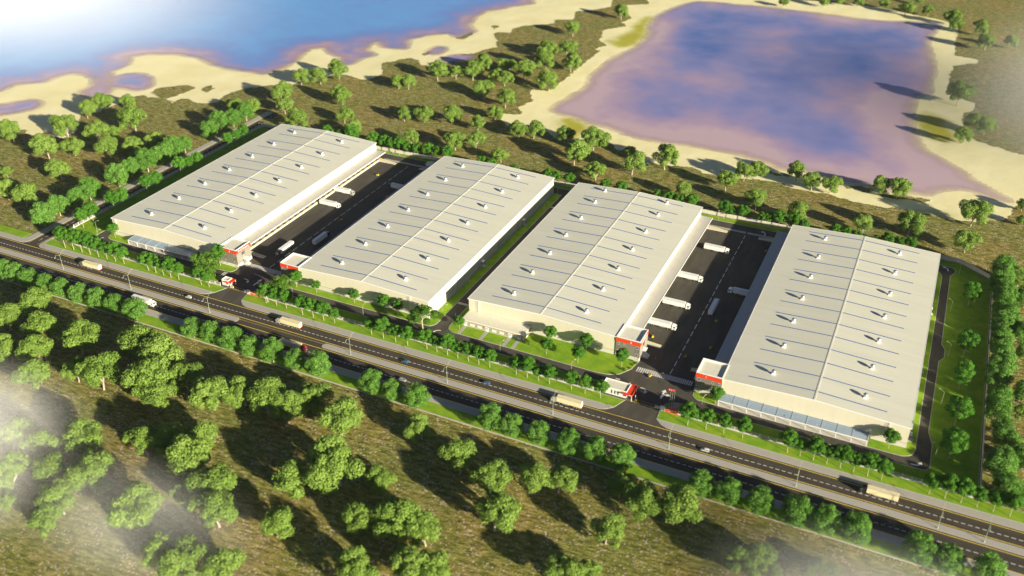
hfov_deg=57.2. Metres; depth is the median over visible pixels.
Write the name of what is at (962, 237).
meadow tree
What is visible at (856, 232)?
street tree
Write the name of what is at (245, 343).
roadside tree
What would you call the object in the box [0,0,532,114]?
sea
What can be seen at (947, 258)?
perimeter wall
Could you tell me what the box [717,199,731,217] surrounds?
street tree
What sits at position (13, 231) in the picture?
lawn
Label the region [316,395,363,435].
meadow tree
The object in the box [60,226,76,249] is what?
street tree
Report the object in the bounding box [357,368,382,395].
roadside tree
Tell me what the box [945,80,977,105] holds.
meadow tree
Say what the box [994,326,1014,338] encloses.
roadside tree
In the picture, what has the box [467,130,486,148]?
meadow tree
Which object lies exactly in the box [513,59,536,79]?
meadow tree
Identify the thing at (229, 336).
roadside tree
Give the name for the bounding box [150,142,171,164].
roadside tree
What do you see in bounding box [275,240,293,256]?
articulated truck
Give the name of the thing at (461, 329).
path
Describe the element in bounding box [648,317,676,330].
articulated truck
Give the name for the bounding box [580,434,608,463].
roadside tree
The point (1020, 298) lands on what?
roadside tree
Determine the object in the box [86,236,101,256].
street tree
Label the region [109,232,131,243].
lawn
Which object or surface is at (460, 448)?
meadow tree
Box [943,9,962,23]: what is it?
meadow tree
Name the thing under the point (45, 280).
roadside tree
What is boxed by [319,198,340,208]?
articulated truck
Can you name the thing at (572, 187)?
kerb
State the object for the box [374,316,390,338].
street tree
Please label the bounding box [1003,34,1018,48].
meadow tree
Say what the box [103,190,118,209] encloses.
street tree
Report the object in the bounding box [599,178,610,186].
street tree
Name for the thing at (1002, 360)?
roadside tree
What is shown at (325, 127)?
street tree
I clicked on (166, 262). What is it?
street tree
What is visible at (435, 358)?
pavement
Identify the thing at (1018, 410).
meadow tree
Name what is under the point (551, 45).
meadow tree
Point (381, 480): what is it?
meadow tree
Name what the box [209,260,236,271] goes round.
lawn
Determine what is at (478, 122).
meadow tree
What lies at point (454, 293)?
kerb
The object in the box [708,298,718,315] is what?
articulated truck
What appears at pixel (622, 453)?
roadside tree
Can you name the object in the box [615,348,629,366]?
street tree
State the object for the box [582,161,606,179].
meadow tree
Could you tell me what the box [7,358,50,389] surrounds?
meadow tree
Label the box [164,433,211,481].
meadow tree
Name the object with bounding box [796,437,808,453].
street tree
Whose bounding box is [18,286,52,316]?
meadow tree
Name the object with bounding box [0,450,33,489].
meadow tree
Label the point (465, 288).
lawn
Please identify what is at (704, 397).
lawn
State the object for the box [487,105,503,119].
meadow tree
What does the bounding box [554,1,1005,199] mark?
lake
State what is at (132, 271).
pavement
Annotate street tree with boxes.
[52,226,67,247]
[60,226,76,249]
[68,229,82,251]
[73,207,87,227]
[77,230,93,253]
[81,200,99,222]
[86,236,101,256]
[96,241,107,256]
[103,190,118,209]
[104,241,121,260]
[106,223,118,236]
[112,246,128,263]
[115,187,128,206]
[137,251,152,270]
[138,173,151,193]
[146,254,159,271]
[148,170,162,189]
[153,256,163,274]
[160,256,175,275]
[169,262,183,277]
[170,156,185,175]
[183,155,193,171]
[191,151,202,167]
[192,264,201,284]
[199,269,212,286]
[211,244,225,265]
[221,132,232,146]
[231,130,241,142]
[236,123,248,140]
[256,283,270,302]
[266,287,281,305]
[277,288,291,307]
[288,270,302,286]
[293,294,308,314]
[302,298,318,317]
[310,280,320,291]
[314,300,329,319]
[321,124,331,130]
[327,308,339,322]
[336,129,344,133]
[344,124,358,136]
[347,289,359,302]
[363,316,375,334]
[366,132,379,141]
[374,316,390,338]
[376,294,390,310]
[378,134,389,150]
[385,137,394,152]
[387,324,400,341]
[390,298,402,312]
[392,136,404,154]
[399,326,413,345]
[403,141,412,150]
[411,142,421,152]
[416,328,433,346]
[421,142,434,152]
[428,334,441,348]
[431,146,441,160]
[438,333,455,354]
[440,145,454,156]
[450,340,462,357]
[453,316,464,328]
[460,342,473,360]
[470,345,486,360]
[476,156,487,161]
[482,349,496,367]
[485,157,497,163]
[508,355,521,373]
[519,355,534,377]
[532,365,543,378]
[540,338,552,353]
[542,167,553,176]
[542,364,557,383]
[543,325,556,338]
[551,170,561,184]
[564,172,574,182]
[564,369,579,389]
[571,345,585,357]
[579,333,593,351]
[579,374,593,387]
[594,379,609,397]
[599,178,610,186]
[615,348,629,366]
[616,180,627,189]
[652,189,662,196]
[662,190,675,199]
[673,194,685,202]
[680,401,699,425]
[686,193,698,204]
[698,407,717,428]
[709,386,725,403]
[716,412,732,432]
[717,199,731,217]
[727,205,736,215]
[736,416,752,437]
[737,204,750,220]
[757,211,765,224]
[762,212,772,225]
[773,210,787,228]
[779,428,798,450]
[787,212,802,224]
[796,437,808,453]
[798,219,809,226]
[806,435,825,459]
[822,443,836,463]
[829,223,841,231]
[833,444,854,467]
[841,226,853,233]
[848,452,865,471]
[853,230,862,235]
[860,452,881,475]
[877,458,894,479]
[881,231,895,241]
[883,428,901,447]
[894,236,905,244]
[905,236,917,247]
[923,471,942,493]
[938,473,960,498]
[956,477,976,502]
[972,485,990,506]
[989,491,1006,511]
[1004,490,1023,515]
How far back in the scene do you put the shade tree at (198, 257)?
569.30 m
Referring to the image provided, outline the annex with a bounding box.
[462,310,530,340]
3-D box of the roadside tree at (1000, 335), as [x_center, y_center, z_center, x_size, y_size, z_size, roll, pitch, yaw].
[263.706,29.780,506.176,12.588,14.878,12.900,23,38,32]
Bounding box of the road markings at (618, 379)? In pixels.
[100,159,948,465]
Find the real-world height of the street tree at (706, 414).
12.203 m
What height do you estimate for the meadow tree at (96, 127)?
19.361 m
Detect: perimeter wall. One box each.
[261,123,961,262]
[961,259,991,277]
[980,292,992,485]
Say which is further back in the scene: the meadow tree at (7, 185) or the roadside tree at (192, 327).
the meadow tree at (7, 185)
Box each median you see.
[0,248,238,320]
[322,344,1023,554]
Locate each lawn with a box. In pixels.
[0,224,31,237]
[0,274,971,575]
[45,239,224,291]
[75,127,268,281]
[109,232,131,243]
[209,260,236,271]
[242,294,622,405]
[270,296,595,388]
[281,194,560,325]
[376,149,789,232]
[449,306,637,373]
[657,410,1023,522]
[664,260,990,486]
[693,392,717,404]
[868,272,941,455]
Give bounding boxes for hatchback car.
[884,520,893,526]
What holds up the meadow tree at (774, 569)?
on the ground at (186, 96)
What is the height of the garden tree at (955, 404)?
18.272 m
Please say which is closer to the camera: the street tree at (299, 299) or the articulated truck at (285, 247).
the street tree at (299, 299)
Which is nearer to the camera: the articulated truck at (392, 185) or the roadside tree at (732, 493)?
the roadside tree at (732, 493)
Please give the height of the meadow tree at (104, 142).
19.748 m
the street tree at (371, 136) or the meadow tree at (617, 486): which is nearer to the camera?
the meadow tree at (617, 486)
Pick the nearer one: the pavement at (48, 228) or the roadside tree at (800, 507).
the roadside tree at (800, 507)
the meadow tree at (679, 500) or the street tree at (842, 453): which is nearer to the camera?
the meadow tree at (679, 500)
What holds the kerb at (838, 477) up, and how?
on the ground at (186, 96)
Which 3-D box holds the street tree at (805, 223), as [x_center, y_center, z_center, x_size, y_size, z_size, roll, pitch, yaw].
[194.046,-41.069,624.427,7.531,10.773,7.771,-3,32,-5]
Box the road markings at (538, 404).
[0,114,1023,574]
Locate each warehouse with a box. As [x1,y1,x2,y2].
[111,124,396,262]
[299,156,554,318]
[467,182,727,353]
[690,225,940,447]
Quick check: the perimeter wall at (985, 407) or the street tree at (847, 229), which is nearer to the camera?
the perimeter wall at (985, 407)
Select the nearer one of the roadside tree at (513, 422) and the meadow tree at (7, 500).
the meadow tree at (7, 500)
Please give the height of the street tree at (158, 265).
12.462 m
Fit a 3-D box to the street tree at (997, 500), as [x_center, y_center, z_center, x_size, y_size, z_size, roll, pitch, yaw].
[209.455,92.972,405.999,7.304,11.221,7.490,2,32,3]
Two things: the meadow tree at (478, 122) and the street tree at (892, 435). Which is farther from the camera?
the meadow tree at (478, 122)
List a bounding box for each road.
[0,236,1023,574]
[22,112,277,247]
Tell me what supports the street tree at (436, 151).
on the ground at (186, 96)
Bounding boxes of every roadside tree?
[0,258,12,279]
[4,261,21,282]
[16,267,39,288]
[27,201,56,225]
[34,273,53,289]
[47,194,70,215]
[49,277,69,296]
[66,187,85,207]
[67,282,88,302]
[75,176,101,200]
[85,286,107,307]
[102,293,124,313]
[104,163,128,186]
[121,156,139,176]
[121,297,147,320]
[134,147,157,171]
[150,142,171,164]
[163,135,183,157]
[177,134,192,152]
[180,316,202,337]
[199,120,218,137]
[199,320,221,343]
[208,110,228,130]
[216,326,243,350]
[223,108,240,126]
[236,102,254,120]
[238,334,261,356]
[260,336,283,362]
[283,348,305,369]
[303,349,331,376]
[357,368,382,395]
[379,378,402,401]
[403,382,431,409]
[476,401,503,429]
[500,412,524,437]
[526,420,550,445]
[556,427,581,455]
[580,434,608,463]
[606,442,635,472]
[687,468,714,499]
[713,475,742,506]
[745,484,774,515]
[779,493,815,528]
[811,502,843,536]
[839,510,871,545]
[901,528,938,566]
[930,542,967,575]
[968,550,1008,575]
[982,449,1016,479]
[983,365,1014,388]
[983,393,1013,419]
[985,353,1018,378]
[986,382,1013,402]
[987,444,1020,472]
[988,269,1014,291]
[988,309,1018,331]
[989,253,1016,271]
[989,329,1014,350]
[989,341,1018,366]
[989,416,1015,436]
[990,424,1022,448]
[991,264,1015,282]
[991,280,1019,300]
[991,290,1016,310]
[991,301,1021,320]
[991,472,1023,493]
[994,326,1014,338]
[1011,443,1023,468]
[1012,379,1023,400]
[1013,320,1023,343]
[1015,284,1023,307]
[1015,486,1023,507]
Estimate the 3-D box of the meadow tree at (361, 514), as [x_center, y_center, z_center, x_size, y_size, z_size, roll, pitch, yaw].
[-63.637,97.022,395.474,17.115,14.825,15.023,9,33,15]
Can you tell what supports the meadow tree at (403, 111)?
on the ground at (186, 96)
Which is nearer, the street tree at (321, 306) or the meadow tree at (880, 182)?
the street tree at (321, 306)
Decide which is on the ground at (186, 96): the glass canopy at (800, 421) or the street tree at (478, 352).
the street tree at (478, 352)
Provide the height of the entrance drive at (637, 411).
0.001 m
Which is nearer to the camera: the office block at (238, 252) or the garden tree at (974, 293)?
the garden tree at (974, 293)
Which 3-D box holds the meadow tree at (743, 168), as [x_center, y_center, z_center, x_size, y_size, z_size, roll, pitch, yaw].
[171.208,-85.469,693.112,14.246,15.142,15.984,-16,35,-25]
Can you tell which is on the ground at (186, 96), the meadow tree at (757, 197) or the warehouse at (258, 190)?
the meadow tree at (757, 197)
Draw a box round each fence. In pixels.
[73,124,261,227]
[73,243,220,285]
[261,295,599,392]
[678,411,972,497]
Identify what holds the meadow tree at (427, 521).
on the ground at (186, 96)
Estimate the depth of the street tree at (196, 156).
709.09 m
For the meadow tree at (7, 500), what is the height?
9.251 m
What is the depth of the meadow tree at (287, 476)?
407.29 m
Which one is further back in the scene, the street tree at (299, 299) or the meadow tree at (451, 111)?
the meadow tree at (451, 111)
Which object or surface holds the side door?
in the warehouse at (830, 326)
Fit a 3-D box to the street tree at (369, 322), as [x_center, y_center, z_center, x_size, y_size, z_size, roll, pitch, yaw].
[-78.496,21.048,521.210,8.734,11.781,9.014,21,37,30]
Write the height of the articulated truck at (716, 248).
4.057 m
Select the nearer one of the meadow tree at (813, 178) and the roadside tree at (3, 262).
the roadside tree at (3, 262)
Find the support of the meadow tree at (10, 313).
on the ground at (186, 96)
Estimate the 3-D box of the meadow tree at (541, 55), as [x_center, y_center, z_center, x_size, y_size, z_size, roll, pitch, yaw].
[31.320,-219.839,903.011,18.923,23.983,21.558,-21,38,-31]
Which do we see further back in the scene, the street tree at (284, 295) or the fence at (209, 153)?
the fence at (209, 153)
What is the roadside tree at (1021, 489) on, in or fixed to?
on the ground at (186, 96)
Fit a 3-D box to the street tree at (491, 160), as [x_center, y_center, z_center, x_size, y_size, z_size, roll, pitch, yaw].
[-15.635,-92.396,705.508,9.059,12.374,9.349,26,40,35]
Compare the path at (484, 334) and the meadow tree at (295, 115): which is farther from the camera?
the meadow tree at (295, 115)
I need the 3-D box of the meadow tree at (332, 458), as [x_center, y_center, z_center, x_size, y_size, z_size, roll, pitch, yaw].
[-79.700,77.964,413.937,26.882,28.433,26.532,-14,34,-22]
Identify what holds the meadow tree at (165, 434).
on the ground at (186, 96)
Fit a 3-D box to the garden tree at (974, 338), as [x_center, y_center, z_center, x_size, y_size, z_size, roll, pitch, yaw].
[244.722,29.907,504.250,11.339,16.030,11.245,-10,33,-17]
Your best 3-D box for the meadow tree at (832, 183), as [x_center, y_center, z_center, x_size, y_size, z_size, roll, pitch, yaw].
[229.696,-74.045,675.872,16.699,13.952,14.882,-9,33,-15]
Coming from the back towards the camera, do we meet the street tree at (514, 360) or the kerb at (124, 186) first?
the kerb at (124, 186)
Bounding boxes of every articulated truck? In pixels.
[79,260,101,270]
[131,294,155,307]
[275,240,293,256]
[275,316,301,329]
[279,337,306,352]
[312,231,329,245]
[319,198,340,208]
[334,186,354,195]
[387,182,402,188]
[551,394,582,409]
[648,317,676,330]
[662,296,690,309]
[677,270,702,282]
[704,242,729,254]
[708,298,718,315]
[728,287,748,295]
[859,484,899,502]
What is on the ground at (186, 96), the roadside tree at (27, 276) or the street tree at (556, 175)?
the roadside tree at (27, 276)
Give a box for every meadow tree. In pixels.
[0,119,20,141]
[0,165,13,176]
[0,178,17,199]
[0,302,24,330]
[0,333,18,365]
[0,416,37,451]
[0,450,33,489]
[0,490,18,511]
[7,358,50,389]
[10,182,39,206]
[14,333,53,365]
[15,429,61,459]
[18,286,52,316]
[18,309,58,335]
[26,502,64,537]
[28,133,59,158]
[31,451,66,486]
[33,477,76,514]
[43,158,71,179]
[48,114,78,136]
[54,417,102,453]
[56,318,100,353]
[59,137,84,155]
[59,355,88,381]
[63,449,114,493]
[72,351,122,389]
[77,99,95,117]
[81,119,110,140]
[89,92,114,112]
[93,134,117,157]
[104,480,163,531]
[107,125,121,136]
[116,104,146,132]
[116,322,155,361]
[117,94,135,104]
[120,355,174,396]
[121,135,143,150]
[122,426,157,454]
[132,146,143,158]
[136,380,178,408]
[137,330,183,367]
[139,530,178,568]
[143,131,162,145]
[150,424,187,455]
[155,533,210,575]
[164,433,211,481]
[167,361,202,388]
[168,481,196,503]
[182,462,237,500]
[186,490,237,528]
[187,420,218,449]
[188,375,228,411]
[198,547,246,575]
[222,375,255,408]
[227,98,242,109]
[244,376,286,416]
[245,98,260,110]
[259,505,295,539]
[269,390,303,422]
[270,80,292,98]
[272,457,312,499]
[275,98,293,113]
[278,391,306,416]
[284,107,308,126]
[291,68,309,84]
[297,382,334,414]
[304,433,364,494]
[308,67,327,83]
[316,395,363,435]
[327,58,348,78]
[330,83,352,104]
[333,545,379,575]
[335,107,354,123]
[341,500,381,534]
[344,119,361,131]
[363,464,398,495]
[372,494,423,542]
[389,543,437,575]
[391,74,404,88]
[395,106,411,121]
[402,74,416,89]
[402,128,418,142]
[403,412,433,441]
[404,510,441,547]
[413,106,433,122]
[413,550,450,575]
[428,60,448,80]
[437,437,476,472]
[442,104,462,123]
[442,131,465,149]
[448,65,463,76]
[464,59,484,80]
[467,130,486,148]
[468,459,512,494]
[470,114,485,130]
[472,79,494,98]
[472,490,522,533]
[475,53,492,68]
[487,67,502,83]
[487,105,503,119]
[491,147,509,162]
[495,58,512,69]
[496,70,514,86]
[496,88,515,107]
[509,120,525,138]
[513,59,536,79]
[518,461,552,493]
[524,119,544,138]
[532,47,554,69]
[536,69,557,90]
[537,39,558,53]
[542,555,585,575]
[546,465,578,493]
[557,125,575,143]
[559,40,577,52]
[561,52,581,71]
[564,20,579,36]
[564,137,592,164]
[577,558,601,575]
[581,125,611,152]
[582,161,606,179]
[590,512,625,549]
[606,470,637,499]
[613,3,628,19]
[622,478,663,521]
[624,145,635,153]
[624,150,646,174]
[651,143,679,169]
[659,483,702,525]
[675,180,691,196]
[716,170,737,190]
[722,545,758,574]
[735,161,753,180]
[741,543,773,575]
[744,188,767,209]
[751,161,769,178]
[759,543,778,566]
[763,563,782,575]
[778,0,790,4]
[787,160,805,180]
[787,201,808,218]
[800,171,820,190]
[800,562,815,575]
[810,556,829,575]
[819,0,829,6]
[820,175,843,192]
[827,564,840,575]
[853,214,872,232]
[854,0,864,6]
[871,175,889,194]
[878,0,890,7]
[887,177,912,197]
[897,209,926,235]
[898,1,915,13]
[921,4,934,15]
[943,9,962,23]
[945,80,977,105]
[948,17,965,31]
[953,126,973,143]
[953,229,982,252]
[958,199,994,225]
[963,112,984,130]
[973,19,989,34]
[974,116,998,134]
[976,33,995,49]
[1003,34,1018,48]
[1009,266,1023,285]
[1012,344,1023,360]
[1014,404,1023,419]
[1016,198,1023,210]
[1016,215,1023,225]
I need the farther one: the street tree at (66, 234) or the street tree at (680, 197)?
the street tree at (680, 197)
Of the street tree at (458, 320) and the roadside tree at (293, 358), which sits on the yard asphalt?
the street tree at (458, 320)
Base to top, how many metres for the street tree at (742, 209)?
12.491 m
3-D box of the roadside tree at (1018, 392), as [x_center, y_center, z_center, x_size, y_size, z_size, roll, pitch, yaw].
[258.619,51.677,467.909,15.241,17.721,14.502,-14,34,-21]
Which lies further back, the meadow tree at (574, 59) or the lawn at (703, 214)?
the meadow tree at (574, 59)
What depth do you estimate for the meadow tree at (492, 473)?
409.69 m
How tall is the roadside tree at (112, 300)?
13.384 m
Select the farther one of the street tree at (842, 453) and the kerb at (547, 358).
the kerb at (547, 358)
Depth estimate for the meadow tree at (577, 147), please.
709.54 m
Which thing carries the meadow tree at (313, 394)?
on the ground at (186, 96)
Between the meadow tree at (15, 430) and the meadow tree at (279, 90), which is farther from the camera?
the meadow tree at (279, 90)
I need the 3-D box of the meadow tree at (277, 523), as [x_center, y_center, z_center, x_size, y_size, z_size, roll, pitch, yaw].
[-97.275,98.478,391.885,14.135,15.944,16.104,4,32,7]
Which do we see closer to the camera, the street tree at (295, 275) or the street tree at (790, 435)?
the street tree at (790, 435)
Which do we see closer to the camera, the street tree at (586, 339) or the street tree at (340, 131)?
the street tree at (586, 339)
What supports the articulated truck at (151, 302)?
on the road at (962, 522)
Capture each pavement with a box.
[0,112,271,241]
[40,127,257,293]
[68,286,1021,575]
[242,301,611,407]
[658,420,1023,530]
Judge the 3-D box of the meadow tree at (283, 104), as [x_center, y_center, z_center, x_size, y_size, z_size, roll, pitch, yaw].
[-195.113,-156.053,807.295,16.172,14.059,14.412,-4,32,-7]
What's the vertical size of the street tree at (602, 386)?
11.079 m
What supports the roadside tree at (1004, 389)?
on the ground at (186, 96)
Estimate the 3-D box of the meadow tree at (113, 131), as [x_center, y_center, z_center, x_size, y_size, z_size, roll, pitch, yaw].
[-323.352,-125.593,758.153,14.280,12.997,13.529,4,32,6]
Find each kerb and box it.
[0,111,272,241]
[0,247,238,320]
[0,278,953,575]
[39,126,259,293]
[43,239,225,292]
[64,285,1023,575]
[74,127,269,280]
[241,300,612,408]
[243,294,624,406]
[273,296,593,389]
[288,193,555,325]
[322,344,1023,555]
[378,149,786,231]
[449,305,638,374]
[657,410,1023,523]
[657,419,1023,531]
[663,259,990,485]
[867,273,941,455]
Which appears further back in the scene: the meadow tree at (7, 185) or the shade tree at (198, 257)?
the meadow tree at (7, 185)
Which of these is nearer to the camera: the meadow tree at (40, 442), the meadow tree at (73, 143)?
the meadow tree at (40, 442)
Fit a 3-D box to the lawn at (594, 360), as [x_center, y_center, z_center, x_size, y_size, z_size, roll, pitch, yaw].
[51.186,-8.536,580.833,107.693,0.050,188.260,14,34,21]
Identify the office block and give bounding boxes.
[218,237,251,267]
[280,252,310,284]
[615,324,649,360]
[694,358,728,395]
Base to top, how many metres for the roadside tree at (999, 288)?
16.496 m
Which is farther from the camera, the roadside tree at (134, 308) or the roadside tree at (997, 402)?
the roadside tree at (134, 308)
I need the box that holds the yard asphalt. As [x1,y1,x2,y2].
[74,127,991,484]
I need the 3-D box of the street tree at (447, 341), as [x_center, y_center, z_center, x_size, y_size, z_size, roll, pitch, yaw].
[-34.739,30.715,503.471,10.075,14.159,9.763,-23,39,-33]
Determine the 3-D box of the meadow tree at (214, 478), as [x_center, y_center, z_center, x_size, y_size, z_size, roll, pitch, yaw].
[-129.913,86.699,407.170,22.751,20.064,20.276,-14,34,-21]
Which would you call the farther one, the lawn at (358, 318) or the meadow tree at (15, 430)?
the lawn at (358, 318)
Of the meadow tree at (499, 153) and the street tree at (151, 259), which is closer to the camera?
the street tree at (151, 259)
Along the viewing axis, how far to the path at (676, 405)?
471.04 m
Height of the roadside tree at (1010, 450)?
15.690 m
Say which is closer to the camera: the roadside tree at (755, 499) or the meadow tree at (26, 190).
the roadside tree at (755, 499)
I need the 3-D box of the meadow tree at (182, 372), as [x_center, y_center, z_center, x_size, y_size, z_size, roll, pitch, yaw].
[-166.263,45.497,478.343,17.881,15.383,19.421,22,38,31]
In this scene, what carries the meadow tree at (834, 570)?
on the ground at (186, 96)
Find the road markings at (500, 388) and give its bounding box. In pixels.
[0,116,1022,566]
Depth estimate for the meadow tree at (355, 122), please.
760.86 m
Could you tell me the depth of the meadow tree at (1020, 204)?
651.95 m
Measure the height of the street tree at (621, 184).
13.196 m
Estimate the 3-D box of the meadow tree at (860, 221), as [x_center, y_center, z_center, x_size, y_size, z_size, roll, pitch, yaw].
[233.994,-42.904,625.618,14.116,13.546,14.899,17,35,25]
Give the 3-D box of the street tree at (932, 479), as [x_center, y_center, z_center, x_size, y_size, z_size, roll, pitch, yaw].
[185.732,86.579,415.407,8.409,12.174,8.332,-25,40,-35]
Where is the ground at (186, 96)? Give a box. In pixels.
[0,0,1023,575]
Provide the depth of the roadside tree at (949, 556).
374.30 m
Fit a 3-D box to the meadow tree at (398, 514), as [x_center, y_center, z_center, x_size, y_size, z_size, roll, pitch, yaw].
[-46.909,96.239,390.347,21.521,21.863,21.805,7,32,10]
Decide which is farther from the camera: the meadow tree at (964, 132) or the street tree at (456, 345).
the meadow tree at (964, 132)
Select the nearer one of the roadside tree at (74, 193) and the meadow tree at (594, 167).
the roadside tree at (74, 193)
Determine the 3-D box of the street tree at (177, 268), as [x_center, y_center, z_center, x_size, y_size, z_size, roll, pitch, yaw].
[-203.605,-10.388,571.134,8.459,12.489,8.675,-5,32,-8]
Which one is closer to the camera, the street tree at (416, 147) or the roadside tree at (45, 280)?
the roadside tree at (45, 280)
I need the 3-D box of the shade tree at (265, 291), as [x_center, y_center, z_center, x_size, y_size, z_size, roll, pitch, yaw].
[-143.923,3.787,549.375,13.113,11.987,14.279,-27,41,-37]
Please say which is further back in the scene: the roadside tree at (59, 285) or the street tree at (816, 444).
the roadside tree at (59, 285)
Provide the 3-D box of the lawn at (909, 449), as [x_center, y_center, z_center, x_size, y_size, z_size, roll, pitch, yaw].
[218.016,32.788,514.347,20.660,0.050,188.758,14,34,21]
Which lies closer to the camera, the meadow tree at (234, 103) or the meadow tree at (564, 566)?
the meadow tree at (564, 566)
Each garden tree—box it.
[939,426,969,459]
[944,395,974,425]
[953,359,975,389]
[956,328,980,355]
[962,281,981,305]
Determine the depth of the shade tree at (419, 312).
520.70 m
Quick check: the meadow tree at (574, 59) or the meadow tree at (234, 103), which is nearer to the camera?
the meadow tree at (234, 103)
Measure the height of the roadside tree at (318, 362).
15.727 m
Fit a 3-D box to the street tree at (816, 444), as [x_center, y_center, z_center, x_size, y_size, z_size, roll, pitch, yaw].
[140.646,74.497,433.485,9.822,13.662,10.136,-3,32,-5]
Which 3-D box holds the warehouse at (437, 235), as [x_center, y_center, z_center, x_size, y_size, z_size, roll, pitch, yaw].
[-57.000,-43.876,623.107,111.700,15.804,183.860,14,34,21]
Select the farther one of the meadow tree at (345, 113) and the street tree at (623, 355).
the meadow tree at (345, 113)
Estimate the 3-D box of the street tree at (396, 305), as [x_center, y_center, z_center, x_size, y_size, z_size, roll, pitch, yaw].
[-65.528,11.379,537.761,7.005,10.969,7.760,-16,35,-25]
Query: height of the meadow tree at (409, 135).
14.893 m
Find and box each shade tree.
[189,251,220,271]
[197,262,218,282]
[254,283,272,301]
[269,275,295,290]
[406,304,438,328]
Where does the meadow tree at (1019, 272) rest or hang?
on the ground at (186, 96)
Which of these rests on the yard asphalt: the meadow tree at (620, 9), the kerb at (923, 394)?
the kerb at (923, 394)
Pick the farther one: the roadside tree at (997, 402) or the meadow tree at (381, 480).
the roadside tree at (997, 402)
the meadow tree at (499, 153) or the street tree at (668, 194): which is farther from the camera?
the meadow tree at (499, 153)
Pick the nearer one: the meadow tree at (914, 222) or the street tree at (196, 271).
the street tree at (196, 271)
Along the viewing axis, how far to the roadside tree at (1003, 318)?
517.92 m
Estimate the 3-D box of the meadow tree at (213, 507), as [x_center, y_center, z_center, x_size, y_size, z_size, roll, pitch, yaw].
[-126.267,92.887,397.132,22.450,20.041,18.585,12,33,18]
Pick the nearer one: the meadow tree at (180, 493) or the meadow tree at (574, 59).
the meadow tree at (180, 493)
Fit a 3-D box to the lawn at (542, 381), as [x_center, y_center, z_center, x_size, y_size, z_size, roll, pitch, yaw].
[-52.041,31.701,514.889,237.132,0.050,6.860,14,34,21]
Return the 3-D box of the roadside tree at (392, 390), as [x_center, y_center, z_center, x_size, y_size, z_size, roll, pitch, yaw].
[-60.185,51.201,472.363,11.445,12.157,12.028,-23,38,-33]
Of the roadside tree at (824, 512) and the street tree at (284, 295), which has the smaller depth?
the roadside tree at (824, 512)
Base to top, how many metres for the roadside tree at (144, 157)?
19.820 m
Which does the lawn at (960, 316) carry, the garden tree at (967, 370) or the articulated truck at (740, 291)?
the garden tree at (967, 370)
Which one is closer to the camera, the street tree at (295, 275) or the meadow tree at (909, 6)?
the street tree at (295, 275)
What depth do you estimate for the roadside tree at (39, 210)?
625.98 m
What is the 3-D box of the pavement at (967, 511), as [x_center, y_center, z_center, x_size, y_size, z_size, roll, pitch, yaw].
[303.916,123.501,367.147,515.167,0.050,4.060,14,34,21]
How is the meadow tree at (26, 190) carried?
on the ground at (186, 96)
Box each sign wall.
[246,289,257,295]
[660,405,677,414]
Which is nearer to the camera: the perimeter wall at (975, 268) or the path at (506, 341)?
the path at (506, 341)
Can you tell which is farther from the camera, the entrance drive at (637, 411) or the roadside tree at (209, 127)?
the roadside tree at (209, 127)
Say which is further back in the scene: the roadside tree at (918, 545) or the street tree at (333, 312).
the street tree at (333, 312)
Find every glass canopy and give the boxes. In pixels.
[128,235,200,263]
[717,394,868,446]
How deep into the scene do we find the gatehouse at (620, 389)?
477.64 m
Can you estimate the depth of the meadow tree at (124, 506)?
387.11 m
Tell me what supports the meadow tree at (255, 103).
on the ground at (186, 96)
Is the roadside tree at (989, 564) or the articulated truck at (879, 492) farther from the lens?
the articulated truck at (879, 492)
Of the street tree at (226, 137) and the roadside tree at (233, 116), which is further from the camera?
the roadside tree at (233, 116)
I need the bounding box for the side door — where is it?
[908,432,912,442]
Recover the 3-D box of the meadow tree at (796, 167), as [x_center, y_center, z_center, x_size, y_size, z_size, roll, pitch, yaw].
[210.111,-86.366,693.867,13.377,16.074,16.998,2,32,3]
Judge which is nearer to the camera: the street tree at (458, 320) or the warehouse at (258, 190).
the street tree at (458, 320)
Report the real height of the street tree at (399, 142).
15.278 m
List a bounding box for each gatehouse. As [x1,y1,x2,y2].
[222,276,235,286]
[604,377,637,400]
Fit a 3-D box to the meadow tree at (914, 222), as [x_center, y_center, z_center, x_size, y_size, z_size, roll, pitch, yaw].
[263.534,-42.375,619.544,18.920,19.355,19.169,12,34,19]
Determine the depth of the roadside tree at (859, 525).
386.83 m
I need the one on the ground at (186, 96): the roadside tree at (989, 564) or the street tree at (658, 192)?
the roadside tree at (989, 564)
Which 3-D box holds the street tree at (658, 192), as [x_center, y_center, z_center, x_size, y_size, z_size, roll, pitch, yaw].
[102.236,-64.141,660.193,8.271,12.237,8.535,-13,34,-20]
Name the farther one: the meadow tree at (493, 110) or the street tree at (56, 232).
the meadow tree at (493, 110)
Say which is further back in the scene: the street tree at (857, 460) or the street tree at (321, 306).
the street tree at (321, 306)
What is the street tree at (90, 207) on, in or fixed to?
on the ground at (186, 96)
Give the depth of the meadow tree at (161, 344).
483.26 m
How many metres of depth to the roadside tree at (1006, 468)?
420.20 m
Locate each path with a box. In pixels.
[457,326,466,333]
[479,331,487,339]
[501,337,510,345]
[511,340,519,348]
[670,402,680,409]
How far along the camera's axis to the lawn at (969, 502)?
432.70 m
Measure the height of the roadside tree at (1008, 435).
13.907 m
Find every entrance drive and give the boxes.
[202,285,246,306]
[590,393,664,427]
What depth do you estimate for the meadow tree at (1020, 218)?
633.39 m

